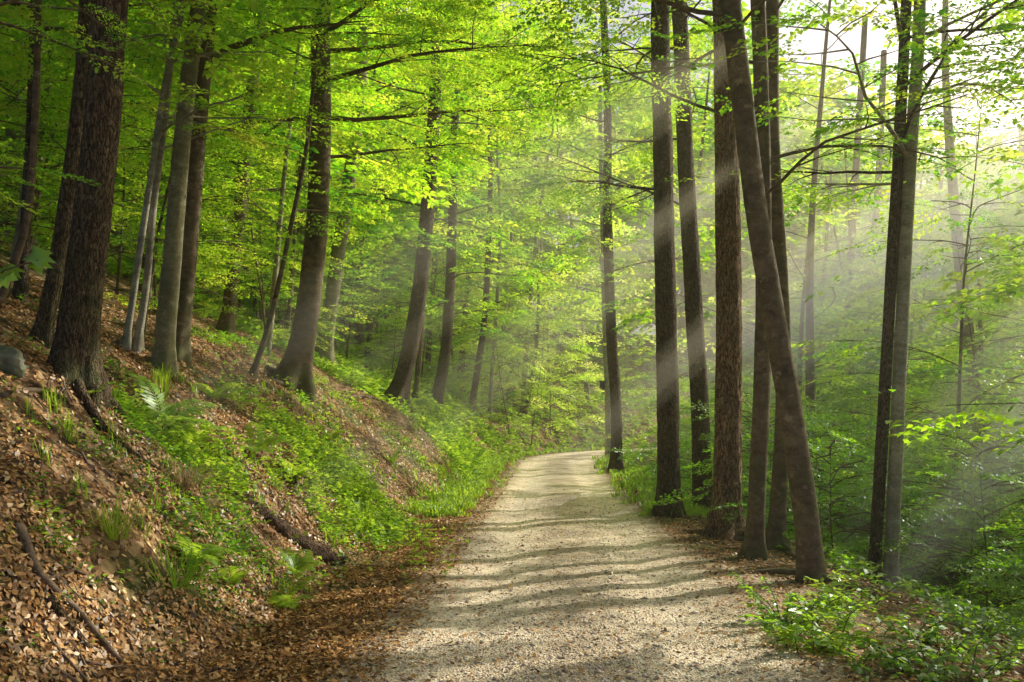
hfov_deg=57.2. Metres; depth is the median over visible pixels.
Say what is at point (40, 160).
slender tree
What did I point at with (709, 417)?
sapling
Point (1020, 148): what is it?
beech tree
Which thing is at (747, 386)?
sapling
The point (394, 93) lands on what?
beech tree
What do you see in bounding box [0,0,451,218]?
beech tree
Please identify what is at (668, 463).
oak tree
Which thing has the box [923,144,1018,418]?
slender tree
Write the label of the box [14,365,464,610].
grass
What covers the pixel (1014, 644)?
broadleaf plant
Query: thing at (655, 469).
shrub
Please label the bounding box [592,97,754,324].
beech tree
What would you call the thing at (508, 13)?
beech tree
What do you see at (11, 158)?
sapling
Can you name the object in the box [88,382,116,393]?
fern
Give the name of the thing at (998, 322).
beech tree
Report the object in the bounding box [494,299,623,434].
sapling
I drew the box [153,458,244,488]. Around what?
dry grass clump
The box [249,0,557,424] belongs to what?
beech tree
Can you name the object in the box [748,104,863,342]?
beech tree
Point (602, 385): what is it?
nest box
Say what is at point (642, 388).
sapling
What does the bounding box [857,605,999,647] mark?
broadleaf plant
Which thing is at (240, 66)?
slender tree
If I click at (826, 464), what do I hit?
shrub
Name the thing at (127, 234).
sapling
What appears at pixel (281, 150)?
beech tree
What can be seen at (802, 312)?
beech tree
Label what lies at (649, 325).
beech tree
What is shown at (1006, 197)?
beech tree
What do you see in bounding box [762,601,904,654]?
bramble
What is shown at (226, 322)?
beech tree
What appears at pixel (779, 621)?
bramble
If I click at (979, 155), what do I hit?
beech tree
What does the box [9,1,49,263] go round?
slender tree
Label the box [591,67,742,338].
beech tree
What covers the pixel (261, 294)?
sapling
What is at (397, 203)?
beech tree
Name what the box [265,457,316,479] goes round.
fern
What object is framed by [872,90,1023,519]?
beech tree
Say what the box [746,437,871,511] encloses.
shrub
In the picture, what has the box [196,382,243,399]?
fern
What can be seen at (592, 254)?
beech tree
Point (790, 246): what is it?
beech tree
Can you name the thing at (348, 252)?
sapling
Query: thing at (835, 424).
sapling
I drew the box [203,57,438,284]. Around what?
beech tree
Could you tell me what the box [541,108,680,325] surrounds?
beech tree
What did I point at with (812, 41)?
sky
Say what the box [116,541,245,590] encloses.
grass tuft
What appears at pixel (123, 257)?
sapling
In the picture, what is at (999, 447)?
sapling
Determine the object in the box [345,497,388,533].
grass tuft
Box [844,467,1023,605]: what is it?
shrub
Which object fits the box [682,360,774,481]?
sapling
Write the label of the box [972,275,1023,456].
beech tree
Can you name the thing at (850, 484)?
shrub
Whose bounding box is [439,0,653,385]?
beech tree
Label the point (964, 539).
shrub
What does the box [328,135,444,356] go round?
slender tree
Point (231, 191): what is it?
beech tree
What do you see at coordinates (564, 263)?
beech tree
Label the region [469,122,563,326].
beech tree
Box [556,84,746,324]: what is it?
beech tree
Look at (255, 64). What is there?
slender tree
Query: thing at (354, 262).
sapling
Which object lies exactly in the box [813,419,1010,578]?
sapling
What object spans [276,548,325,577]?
fern
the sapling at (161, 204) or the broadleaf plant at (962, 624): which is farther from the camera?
the sapling at (161, 204)
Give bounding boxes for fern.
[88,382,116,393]
[119,370,222,432]
[156,419,234,441]
[166,532,235,568]
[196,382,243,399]
[218,558,264,584]
[239,421,291,455]
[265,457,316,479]
[266,575,317,610]
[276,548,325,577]
[319,429,349,440]
[338,474,387,501]
[383,446,403,464]
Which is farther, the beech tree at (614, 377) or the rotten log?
the beech tree at (614, 377)
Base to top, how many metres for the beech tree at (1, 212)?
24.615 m
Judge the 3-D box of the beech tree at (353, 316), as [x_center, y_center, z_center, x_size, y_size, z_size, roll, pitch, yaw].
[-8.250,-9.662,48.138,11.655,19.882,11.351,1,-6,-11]
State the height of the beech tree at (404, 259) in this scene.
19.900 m
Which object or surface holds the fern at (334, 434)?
on the ground at (124, 562)
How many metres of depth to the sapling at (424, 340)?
40.71 m
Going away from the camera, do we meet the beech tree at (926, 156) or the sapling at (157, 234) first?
the sapling at (157, 234)
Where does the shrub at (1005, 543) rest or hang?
on the ground at (124, 562)
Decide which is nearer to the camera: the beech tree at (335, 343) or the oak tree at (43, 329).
the oak tree at (43, 329)
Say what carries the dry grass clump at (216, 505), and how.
on the ground at (124, 562)
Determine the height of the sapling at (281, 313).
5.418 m
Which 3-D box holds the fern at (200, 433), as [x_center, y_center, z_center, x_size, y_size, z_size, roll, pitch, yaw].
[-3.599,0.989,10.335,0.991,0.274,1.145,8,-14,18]
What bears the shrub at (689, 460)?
on the ground at (124, 562)
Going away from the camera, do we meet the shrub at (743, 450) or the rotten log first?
the rotten log
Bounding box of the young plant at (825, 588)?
[800,570,911,609]
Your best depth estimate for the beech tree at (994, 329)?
46.84 m
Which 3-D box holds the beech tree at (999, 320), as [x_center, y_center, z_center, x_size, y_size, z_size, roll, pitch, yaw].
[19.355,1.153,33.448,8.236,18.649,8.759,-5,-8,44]
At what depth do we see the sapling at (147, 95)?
15.00 m
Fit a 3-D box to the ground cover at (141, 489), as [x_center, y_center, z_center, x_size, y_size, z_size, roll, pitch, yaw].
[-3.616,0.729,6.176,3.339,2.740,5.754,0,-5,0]
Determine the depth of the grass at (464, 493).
21.05 m
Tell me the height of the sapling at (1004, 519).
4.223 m
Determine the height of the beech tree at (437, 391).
15.608 m
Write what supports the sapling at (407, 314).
on the ground at (124, 562)
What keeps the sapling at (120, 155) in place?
on the ground at (124, 562)
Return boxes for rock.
[0,345,28,377]
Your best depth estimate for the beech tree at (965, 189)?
31.26 m
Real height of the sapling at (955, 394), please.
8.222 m
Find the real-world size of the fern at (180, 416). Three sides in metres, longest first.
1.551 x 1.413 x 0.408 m
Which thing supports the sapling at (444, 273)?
on the ground at (124, 562)
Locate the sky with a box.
[384,0,1023,346]
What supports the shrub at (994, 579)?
on the ground at (124, 562)
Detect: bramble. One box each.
[726,571,884,636]
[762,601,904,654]
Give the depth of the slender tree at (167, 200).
16.25 m
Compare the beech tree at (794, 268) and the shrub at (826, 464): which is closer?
the shrub at (826, 464)
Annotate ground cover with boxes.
[0,330,302,681]
[38,228,860,472]
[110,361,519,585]
[650,465,1023,643]
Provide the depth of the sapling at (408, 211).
43.99 m
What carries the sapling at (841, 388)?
on the ground at (124, 562)
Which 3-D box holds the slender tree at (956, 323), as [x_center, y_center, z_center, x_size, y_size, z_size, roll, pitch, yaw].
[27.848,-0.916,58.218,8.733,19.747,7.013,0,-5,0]
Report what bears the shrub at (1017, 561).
on the ground at (124, 562)
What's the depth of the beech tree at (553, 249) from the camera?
66.70 m
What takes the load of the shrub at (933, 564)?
on the ground at (124, 562)
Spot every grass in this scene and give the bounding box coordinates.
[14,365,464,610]
[373,441,709,517]
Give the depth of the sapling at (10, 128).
16.96 m
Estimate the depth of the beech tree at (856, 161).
47.62 m
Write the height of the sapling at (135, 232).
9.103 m
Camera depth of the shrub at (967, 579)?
19.96 m
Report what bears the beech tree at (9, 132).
on the ground at (124, 562)
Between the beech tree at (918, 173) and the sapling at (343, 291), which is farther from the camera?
the beech tree at (918, 173)
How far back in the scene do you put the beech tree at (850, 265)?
34.08 m
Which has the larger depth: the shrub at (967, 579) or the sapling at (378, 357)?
the sapling at (378, 357)
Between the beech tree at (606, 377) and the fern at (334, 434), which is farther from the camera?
the beech tree at (606, 377)
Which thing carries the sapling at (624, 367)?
on the ground at (124, 562)
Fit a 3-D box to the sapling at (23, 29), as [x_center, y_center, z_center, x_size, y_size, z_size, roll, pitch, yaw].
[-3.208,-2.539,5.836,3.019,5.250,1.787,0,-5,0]
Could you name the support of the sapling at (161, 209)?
on the ground at (124, 562)
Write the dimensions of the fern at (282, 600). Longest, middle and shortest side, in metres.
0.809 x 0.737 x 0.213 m
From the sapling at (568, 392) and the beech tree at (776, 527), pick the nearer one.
the beech tree at (776, 527)
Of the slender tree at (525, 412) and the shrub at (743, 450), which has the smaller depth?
the shrub at (743, 450)
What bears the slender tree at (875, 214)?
on the ground at (124, 562)
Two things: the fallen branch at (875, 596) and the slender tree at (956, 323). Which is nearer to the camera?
the fallen branch at (875, 596)
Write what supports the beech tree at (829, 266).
on the ground at (124, 562)
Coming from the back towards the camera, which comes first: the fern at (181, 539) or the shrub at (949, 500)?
the shrub at (949, 500)
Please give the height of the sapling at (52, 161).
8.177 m
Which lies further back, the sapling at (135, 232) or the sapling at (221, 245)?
the sapling at (221, 245)
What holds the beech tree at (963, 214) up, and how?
on the ground at (124, 562)
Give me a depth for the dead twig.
11.49 m
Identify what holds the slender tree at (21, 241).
on the ground at (124, 562)
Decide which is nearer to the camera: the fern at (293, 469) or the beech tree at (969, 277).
the fern at (293, 469)
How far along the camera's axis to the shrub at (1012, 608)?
13.47 m
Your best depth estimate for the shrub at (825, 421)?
15.78 m
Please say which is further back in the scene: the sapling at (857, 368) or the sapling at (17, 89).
the sapling at (857, 368)
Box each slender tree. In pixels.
[0,0,291,302]
[0,0,361,349]
[5,0,338,352]
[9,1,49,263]
[23,0,235,32]
[31,1,164,252]
[50,4,145,249]
[55,0,361,112]
[114,35,177,261]
[124,4,279,138]
[125,34,267,273]
[137,6,309,120]
[151,0,411,357]
[154,0,303,333]
[168,0,489,376]
[236,5,429,348]
[328,90,508,397]
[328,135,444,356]
[435,131,579,418]
[456,248,616,420]
[752,170,885,431]
[786,50,962,432]
[860,170,1000,410]
[917,170,975,441]
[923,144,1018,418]
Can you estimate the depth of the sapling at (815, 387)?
31.57 m
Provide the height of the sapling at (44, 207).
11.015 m
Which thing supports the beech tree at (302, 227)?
on the ground at (124, 562)
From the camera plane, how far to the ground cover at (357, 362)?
39.46 m
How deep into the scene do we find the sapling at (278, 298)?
40.34 m
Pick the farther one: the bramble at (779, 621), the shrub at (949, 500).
the shrub at (949, 500)
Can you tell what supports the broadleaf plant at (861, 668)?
on the ground at (124, 562)
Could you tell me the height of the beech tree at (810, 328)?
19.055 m
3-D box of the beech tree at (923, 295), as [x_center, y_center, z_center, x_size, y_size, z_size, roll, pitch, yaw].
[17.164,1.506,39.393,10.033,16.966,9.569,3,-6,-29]
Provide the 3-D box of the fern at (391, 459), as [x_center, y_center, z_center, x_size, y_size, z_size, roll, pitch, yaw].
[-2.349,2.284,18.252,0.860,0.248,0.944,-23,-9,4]
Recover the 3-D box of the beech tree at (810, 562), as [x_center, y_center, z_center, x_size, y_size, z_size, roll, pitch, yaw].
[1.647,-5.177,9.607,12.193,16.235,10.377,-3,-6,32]
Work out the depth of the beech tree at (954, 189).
25.68 m
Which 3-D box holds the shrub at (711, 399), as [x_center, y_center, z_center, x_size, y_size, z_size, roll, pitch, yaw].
[5.316,2.781,20.381,4.796,3.771,4.657,2,-6,-17]
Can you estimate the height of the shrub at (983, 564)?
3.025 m
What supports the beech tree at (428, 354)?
on the ground at (124, 562)
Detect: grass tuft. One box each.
[73,496,193,539]
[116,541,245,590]
[139,363,183,400]
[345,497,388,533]
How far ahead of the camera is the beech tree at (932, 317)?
43.21 m
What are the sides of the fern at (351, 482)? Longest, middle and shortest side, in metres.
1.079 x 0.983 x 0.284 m
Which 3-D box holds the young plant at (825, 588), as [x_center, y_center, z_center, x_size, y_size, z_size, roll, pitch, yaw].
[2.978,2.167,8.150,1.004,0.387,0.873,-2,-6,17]
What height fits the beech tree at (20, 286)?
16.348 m
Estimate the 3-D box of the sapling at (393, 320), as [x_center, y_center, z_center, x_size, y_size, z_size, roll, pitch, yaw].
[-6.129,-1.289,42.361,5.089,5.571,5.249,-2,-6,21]
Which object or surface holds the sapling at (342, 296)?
on the ground at (124, 562)
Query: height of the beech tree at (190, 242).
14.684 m
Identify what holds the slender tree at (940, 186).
on the ground at (124, 562)
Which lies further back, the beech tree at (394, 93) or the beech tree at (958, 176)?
the beech tree at (958, 176)
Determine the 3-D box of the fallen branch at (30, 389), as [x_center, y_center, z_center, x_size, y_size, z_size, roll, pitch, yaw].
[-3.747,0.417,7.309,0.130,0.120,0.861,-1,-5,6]
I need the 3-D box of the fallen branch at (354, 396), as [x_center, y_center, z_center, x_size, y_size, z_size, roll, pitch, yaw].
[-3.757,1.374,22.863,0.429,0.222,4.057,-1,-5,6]
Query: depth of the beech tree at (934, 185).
118.72 m
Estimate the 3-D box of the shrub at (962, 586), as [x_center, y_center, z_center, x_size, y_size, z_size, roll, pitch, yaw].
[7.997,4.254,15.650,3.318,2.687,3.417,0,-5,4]
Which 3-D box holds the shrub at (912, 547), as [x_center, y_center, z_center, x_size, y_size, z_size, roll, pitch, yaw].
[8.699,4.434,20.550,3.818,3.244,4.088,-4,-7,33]
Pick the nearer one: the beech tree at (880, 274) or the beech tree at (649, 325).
the beech tree at (880, 274)
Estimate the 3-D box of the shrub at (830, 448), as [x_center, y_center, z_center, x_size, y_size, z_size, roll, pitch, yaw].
[4.618,2.457,13.021,3.653,2.451,3.016,-4,-7,35]
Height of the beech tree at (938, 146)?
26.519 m
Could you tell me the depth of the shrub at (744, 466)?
19.51 m
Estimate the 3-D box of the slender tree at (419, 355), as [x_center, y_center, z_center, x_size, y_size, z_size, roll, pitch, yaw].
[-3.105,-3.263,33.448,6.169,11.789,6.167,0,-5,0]
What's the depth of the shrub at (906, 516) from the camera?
17.77 m
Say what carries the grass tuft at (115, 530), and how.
on the ground at (124, 562)
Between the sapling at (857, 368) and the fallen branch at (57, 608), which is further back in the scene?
the sapling at (857, 368)
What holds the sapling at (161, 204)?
on the ground at (124, 562)
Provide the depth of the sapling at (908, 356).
22.54 m
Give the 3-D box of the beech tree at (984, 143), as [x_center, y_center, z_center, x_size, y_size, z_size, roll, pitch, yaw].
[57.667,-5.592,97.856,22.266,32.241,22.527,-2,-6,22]
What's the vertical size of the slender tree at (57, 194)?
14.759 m
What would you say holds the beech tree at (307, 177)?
on the ground at (124, 562)
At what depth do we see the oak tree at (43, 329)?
9.89 m
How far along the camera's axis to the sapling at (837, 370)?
33.90 m
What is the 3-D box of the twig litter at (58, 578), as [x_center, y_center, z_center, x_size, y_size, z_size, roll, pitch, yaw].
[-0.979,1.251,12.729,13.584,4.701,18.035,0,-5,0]
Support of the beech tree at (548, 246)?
on the ground at (124, 562)
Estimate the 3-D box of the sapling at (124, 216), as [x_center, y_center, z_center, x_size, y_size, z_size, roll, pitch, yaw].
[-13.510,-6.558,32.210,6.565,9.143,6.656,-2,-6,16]
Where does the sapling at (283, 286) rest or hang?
on the ground at (124, 562)
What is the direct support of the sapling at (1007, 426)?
on the ground at (124, 562)
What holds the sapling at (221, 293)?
on the ground at (124, 562)
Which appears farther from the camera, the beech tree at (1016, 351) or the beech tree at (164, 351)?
the beech tree at (1016, 351)
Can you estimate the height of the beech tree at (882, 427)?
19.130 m
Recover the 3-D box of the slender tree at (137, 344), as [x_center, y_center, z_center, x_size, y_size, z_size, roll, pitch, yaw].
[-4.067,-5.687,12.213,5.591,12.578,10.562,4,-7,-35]
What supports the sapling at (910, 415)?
on the ground at (124, 562)
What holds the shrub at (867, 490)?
on the ground at (124, 562)
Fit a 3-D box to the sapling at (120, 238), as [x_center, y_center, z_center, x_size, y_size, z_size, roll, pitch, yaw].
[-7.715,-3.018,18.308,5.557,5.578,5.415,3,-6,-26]
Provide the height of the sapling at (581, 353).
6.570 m
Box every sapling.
[0,0,144,206]
[0,0,204,268]
[0,0,244,84]
[0,1,337,330]
[0,2,173,246]
[0,14,159,186]
[0,18,64,190]
[0,21,296,272]
[0,40,254,294]
[0,57,69,198]
[0,138,99,213]
[0,246,55,288]
[1,75,136,229]
[38,89,67,231]
[38,137,169,271]
[39,10,268,307]
[40,9,257,271]
[42,84,168,252]
[42,97,234,263]
[44,2,299,287]
[45,109,146,203]
[47,19,350,292]
[110,105,273,274]
[112,135,206,261]
[120,57,355,311]
[128,2,379,314]
[128,164,291,283]
[130,177,263,284]
[139,169,305,319]
[152,77,376,351]
[157,169,303,301]
[157,174,364,348]
[195,122,397,318]
[195,191,356,317]
[201,145,378,329]
[202,101,385,316]
[238,197,353,328]
[241,214,359,306]
[254,135,442,357]
[285,144,440,336]
[318,76,498,348]
[336,212,441,348]
[336,256,440,355]
[339,187,502,380]
[339,275,444,371]
[353,189,476,344]
[380,283,460,345]
[382,249,488,352]
[383,214,556,373]
[434,301,561,440]
[450,291,557,394]
[456,306,603,444]
[468,279,577,384]
[490,296,602,408]
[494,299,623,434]
[511,318,604,415]
[589,326,690,417]
[601,255,772,479]
[652,389,750,473]
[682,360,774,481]
[709,355,774,455]
[742,340,864,459]
[749,410,911,503]
[767,319,1023,561]
[769,352,868,464]
[787,80,1023,598]
[794,305,932,472]
[805,374,960,542]
[811,285,1022,561]
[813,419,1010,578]
[816,359,874,462]
[838,374,965,471]
[850,234,1023,629]
[908,248,1023,628]
[909,368,1023,627]
[918,347,1022,507]
[925,387,1023,583]
[938,487,1023,592]
[995,358,1023,521]
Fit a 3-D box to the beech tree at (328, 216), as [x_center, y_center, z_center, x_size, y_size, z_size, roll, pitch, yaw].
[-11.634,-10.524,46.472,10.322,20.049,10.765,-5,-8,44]
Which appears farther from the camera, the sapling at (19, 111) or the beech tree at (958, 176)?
the beech tree at (958, 176)
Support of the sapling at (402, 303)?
on the ground at (124, 562)
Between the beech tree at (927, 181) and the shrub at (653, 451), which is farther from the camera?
the beech tree at (927, 181)
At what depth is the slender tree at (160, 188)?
29.81 m
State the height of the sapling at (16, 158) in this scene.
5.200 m
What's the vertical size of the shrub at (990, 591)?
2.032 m
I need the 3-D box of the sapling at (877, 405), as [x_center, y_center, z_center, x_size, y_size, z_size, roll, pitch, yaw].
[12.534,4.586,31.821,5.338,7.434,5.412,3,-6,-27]
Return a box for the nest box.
[599,381,604,389]
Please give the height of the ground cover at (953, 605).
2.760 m
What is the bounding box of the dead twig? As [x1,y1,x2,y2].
[294,463,321,491]
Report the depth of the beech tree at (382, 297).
90.03 m
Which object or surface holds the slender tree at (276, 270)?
on the ground at (124, 562)
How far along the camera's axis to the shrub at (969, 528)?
15.16 m
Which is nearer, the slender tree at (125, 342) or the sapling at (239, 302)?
the slender tree at (125, 342)
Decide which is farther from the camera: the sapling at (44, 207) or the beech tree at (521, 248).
the beech tree at (521, 248)
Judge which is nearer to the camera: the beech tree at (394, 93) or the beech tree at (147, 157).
the beech tree at (147, 157)
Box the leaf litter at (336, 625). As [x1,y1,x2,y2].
[0,263,1023,681]
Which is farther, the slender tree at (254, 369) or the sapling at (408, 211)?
the sapling at (408, 211)
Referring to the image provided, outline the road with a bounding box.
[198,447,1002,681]
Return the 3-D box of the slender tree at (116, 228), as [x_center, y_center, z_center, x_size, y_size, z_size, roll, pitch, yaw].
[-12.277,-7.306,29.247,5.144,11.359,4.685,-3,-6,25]
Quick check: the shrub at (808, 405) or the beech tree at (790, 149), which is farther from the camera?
the beech tree at (790, 149)
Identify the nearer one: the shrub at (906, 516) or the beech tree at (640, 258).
the shrub at (906, 516)
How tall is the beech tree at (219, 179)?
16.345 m
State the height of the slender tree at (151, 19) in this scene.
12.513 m
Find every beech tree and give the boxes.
[0,0,313,301]
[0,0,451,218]
[0,2,310,232]
[0,8,360,296]
[4,7,255,234]
[6,0,493,377]
[38,0,418,336]
[48,2,369,185]
[48,19,277,262]
[128,0,503,296]
[128,0,601,403]
[135,53,307,287]
[144,2,415,316]
[145,6,430,329]
[176,0,433,365]
[200,16,432,325]
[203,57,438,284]
[213,35,386,306]
[225,3,510,368]
[232,2,487,345]
[235,4,388,299]
[239,4,514,321]
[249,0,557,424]
[255,1,487,339]
[255,13,418,349]
[256,1,446,333]
[307,60,445,331]
[323,0,542,310]
[334,22,580,407]
[345,16,541,370]
[348,0,579,380]
[356,0,641,333]
[362,282,406,308]
[387,71,597,412]
[392,0,595,281]
[401,21,613,381]
[424,0,653,414]
[434,0,748,471]
[434,59,593,343]
[436,49,578,304]
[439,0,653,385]
[468,0,715,406]
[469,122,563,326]
[478,0,936,605]
[490,0,795,558]
[501,36,653,347]
[501,86,713,454]
[514,42,675,361]
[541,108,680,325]
[547,124,648,329]
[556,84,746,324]
[574,0,821,365]
[584,18,814,350]
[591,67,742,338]
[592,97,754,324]
[597,0,1023,452]
[637,78,750,328]
[646,72,890,429]
[654,80,827,312]
[664,0,1023,583]
[667,0,1023,591]
[679,100,963,459]
[693,130,842,327]
[698,108,862,346]
[703,50,926,364]
[738,0,1023,559]
[742,0,1023,502]
[743,97,877,354]
[744,164,971,449]
[748,65,950,335]
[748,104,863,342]
[754,81,959,359]
[770,18,942,449]
[771,139,958,478]
[797,95,1023,573]
[805,148,917,304]
[815,173,1022,474]
[819,116,1009,353]
[822,120,1004,318]
[824,113,1023,502]
[831,138,982,339]
[860,171,1023,457]
[862,18,1023,455]
[865,172,996,344]
[872,0,1023,478]
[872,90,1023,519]
[877,126,1011,339]
[877,214,1023,486]
[888,162,969,319]
[907,156,1023,458]
[912,143,1023,524]
[915,88,1023,477]
[917,11,1023,497]
[931,163,1017,351]
[933,113,1023,529]
[946,127,1023,491]
[947,203,1023,494]
[954,246,1023,463]
[957,141,1018,376]
[962,192,1016,365]
[964,128,1017,250]
[964,191,1014,351]
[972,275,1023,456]
[976,156,1017,351]
[1001,310,1023,422]
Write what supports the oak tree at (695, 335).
on the ground at (124, 562)
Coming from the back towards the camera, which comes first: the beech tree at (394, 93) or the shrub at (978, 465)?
the beech tree at (394, 93)
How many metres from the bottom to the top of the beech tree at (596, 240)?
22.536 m
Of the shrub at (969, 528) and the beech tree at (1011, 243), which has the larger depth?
the beech tree at (1011, 243)
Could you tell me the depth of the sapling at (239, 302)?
31.59 m
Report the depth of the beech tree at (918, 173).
96.21 m
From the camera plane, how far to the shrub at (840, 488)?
20.63 m
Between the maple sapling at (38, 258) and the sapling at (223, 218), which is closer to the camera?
the maple sapling at (38, 258)
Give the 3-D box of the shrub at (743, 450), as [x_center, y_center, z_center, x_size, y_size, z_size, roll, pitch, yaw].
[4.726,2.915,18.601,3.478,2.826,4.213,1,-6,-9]
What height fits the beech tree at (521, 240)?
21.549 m
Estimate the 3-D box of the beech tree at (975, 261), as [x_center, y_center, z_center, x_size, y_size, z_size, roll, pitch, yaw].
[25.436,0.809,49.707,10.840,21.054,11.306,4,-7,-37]
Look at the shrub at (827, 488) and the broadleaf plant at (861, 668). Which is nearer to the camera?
the broadleaf plant at (861, 668)
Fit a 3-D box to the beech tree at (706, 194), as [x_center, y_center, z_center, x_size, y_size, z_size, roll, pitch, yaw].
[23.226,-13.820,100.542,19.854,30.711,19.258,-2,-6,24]
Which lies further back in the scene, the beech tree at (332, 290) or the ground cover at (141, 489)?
the beech tree at (332, 290)
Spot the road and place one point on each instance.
(548, 476)
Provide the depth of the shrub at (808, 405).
23.06 m
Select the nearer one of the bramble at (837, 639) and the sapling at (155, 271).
the bramble at (837, 639)
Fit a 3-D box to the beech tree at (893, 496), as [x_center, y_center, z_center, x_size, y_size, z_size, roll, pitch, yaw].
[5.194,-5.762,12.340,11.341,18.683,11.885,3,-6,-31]
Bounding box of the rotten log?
[231,486,347,566]
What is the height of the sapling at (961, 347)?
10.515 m
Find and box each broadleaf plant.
[814,629,956,681]
[845,634,1023,681]
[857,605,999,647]
[908,632,1023,681]
[912,610,1023,651]
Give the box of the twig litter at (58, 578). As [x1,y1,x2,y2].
[0,316,1023,681]
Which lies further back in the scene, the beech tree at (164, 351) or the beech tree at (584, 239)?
the beech tree at (584, 239)
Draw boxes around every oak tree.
[28,0,178,349]
[46,0,373,493]
[476,0,806,517]
[491,0,752,510]
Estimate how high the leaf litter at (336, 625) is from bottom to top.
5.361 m
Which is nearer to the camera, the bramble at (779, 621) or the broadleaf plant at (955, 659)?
the broadleaf plant at (955, 659)
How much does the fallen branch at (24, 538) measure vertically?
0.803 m
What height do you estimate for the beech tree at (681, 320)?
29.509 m
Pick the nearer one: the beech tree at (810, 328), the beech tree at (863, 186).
the beech tree at (810, 328)
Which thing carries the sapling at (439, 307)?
on the ground at (124, 562)
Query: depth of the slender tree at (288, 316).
27.30 m
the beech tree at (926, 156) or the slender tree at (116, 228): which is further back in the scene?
the beech tree at (926, 156)
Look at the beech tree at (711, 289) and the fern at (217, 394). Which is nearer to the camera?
the fern at (217, 394)
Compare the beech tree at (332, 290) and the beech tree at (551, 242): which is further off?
the beech tree at (551, 242)
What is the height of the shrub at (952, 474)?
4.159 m
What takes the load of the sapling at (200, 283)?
on the ground at (124, 562)
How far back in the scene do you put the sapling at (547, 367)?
49.80 m
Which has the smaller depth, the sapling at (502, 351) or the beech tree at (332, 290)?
the beech tree at (332, 290)
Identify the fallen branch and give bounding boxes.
[0,387,68,399]
[13,522,122,663]
[45,594,92,648]
[340,395,385,403]
[852,585,903,601]
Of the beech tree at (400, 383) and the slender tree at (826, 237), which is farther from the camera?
the slender tree at (826, 237)
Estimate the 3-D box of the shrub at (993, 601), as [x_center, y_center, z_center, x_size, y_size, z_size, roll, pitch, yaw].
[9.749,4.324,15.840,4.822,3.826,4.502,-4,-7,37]
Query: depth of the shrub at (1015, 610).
14.32 m
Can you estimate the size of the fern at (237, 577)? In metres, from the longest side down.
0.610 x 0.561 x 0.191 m
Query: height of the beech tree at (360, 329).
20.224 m
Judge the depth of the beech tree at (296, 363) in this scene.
17.21 m
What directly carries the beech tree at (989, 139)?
on the ground at (124, 562)
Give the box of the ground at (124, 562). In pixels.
[0,232,1023,681]
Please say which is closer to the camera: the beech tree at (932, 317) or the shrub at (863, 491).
the shrub at (863, 491)
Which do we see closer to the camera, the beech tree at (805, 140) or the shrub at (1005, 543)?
the shrub at (1005, 543)
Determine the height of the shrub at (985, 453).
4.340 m
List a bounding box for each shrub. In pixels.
[606,360,834,481]
[617,386,874,509]
[624,422,748,489]
[640,379,837,497]
[646,419,860,506]
[649,434,768,486]
[651,400,886,528]
[680,433,853,513]
[684,390,871,506]
[685,415,954,532]
[708,429,987,554]
[742,437,874,523]
[743,441,958,539]
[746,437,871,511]
[766,457,1023,583]
[766,458,909,534]
[766,478,964,563]
[769,407,1023,594]
[787,425,1023,612]
[787,451,940,549]
[789,475,997,567]
[819,478,960,549]
[827,411,1023,620]
[844,454,1023,629]
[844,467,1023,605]
[846,425,1023,602]
[847,507,1005,596]
[858,485,976,582]
[906,524,1022,615]
[910,506,1013,601]
[920,514,1023,634]
[928,551,1010,620]
[936,496,1023,622]
[950,507,1023,629]
[955,576,1023,626]
[956,431,1023,640]
[979,573,1023,639]
[990,536,1023,634]
[994,581,1023,635]
[998,604,1023,615]
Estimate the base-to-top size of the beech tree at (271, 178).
20.120 m
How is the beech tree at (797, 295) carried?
on the ground at (124, 562)
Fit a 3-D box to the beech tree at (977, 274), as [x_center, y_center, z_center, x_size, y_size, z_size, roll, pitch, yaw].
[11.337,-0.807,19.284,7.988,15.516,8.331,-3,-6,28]
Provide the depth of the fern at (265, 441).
11.34 m
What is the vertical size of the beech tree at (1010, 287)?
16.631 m
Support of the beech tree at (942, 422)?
on the ground at (124, 562)
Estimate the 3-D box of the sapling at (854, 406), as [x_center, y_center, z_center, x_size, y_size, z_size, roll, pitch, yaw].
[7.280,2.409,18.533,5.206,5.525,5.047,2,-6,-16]
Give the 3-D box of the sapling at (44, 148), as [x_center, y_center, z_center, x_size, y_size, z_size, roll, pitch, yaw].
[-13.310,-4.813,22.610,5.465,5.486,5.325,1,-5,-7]
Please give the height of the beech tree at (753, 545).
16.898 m
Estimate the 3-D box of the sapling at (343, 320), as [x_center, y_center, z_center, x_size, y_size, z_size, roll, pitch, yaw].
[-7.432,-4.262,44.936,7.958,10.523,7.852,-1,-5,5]
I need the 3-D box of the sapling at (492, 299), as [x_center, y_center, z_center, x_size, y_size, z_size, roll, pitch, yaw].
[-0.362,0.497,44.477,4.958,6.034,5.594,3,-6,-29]
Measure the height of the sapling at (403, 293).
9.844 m
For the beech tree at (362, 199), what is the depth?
33.50 m
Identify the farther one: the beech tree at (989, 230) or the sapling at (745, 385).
the beech tree at (989, 230)
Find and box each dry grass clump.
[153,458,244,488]
[181,490,252,510]
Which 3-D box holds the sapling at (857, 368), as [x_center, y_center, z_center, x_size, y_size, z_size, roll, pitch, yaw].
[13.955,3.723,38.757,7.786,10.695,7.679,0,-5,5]
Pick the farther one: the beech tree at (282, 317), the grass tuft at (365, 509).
the beech tree at (282, 317)

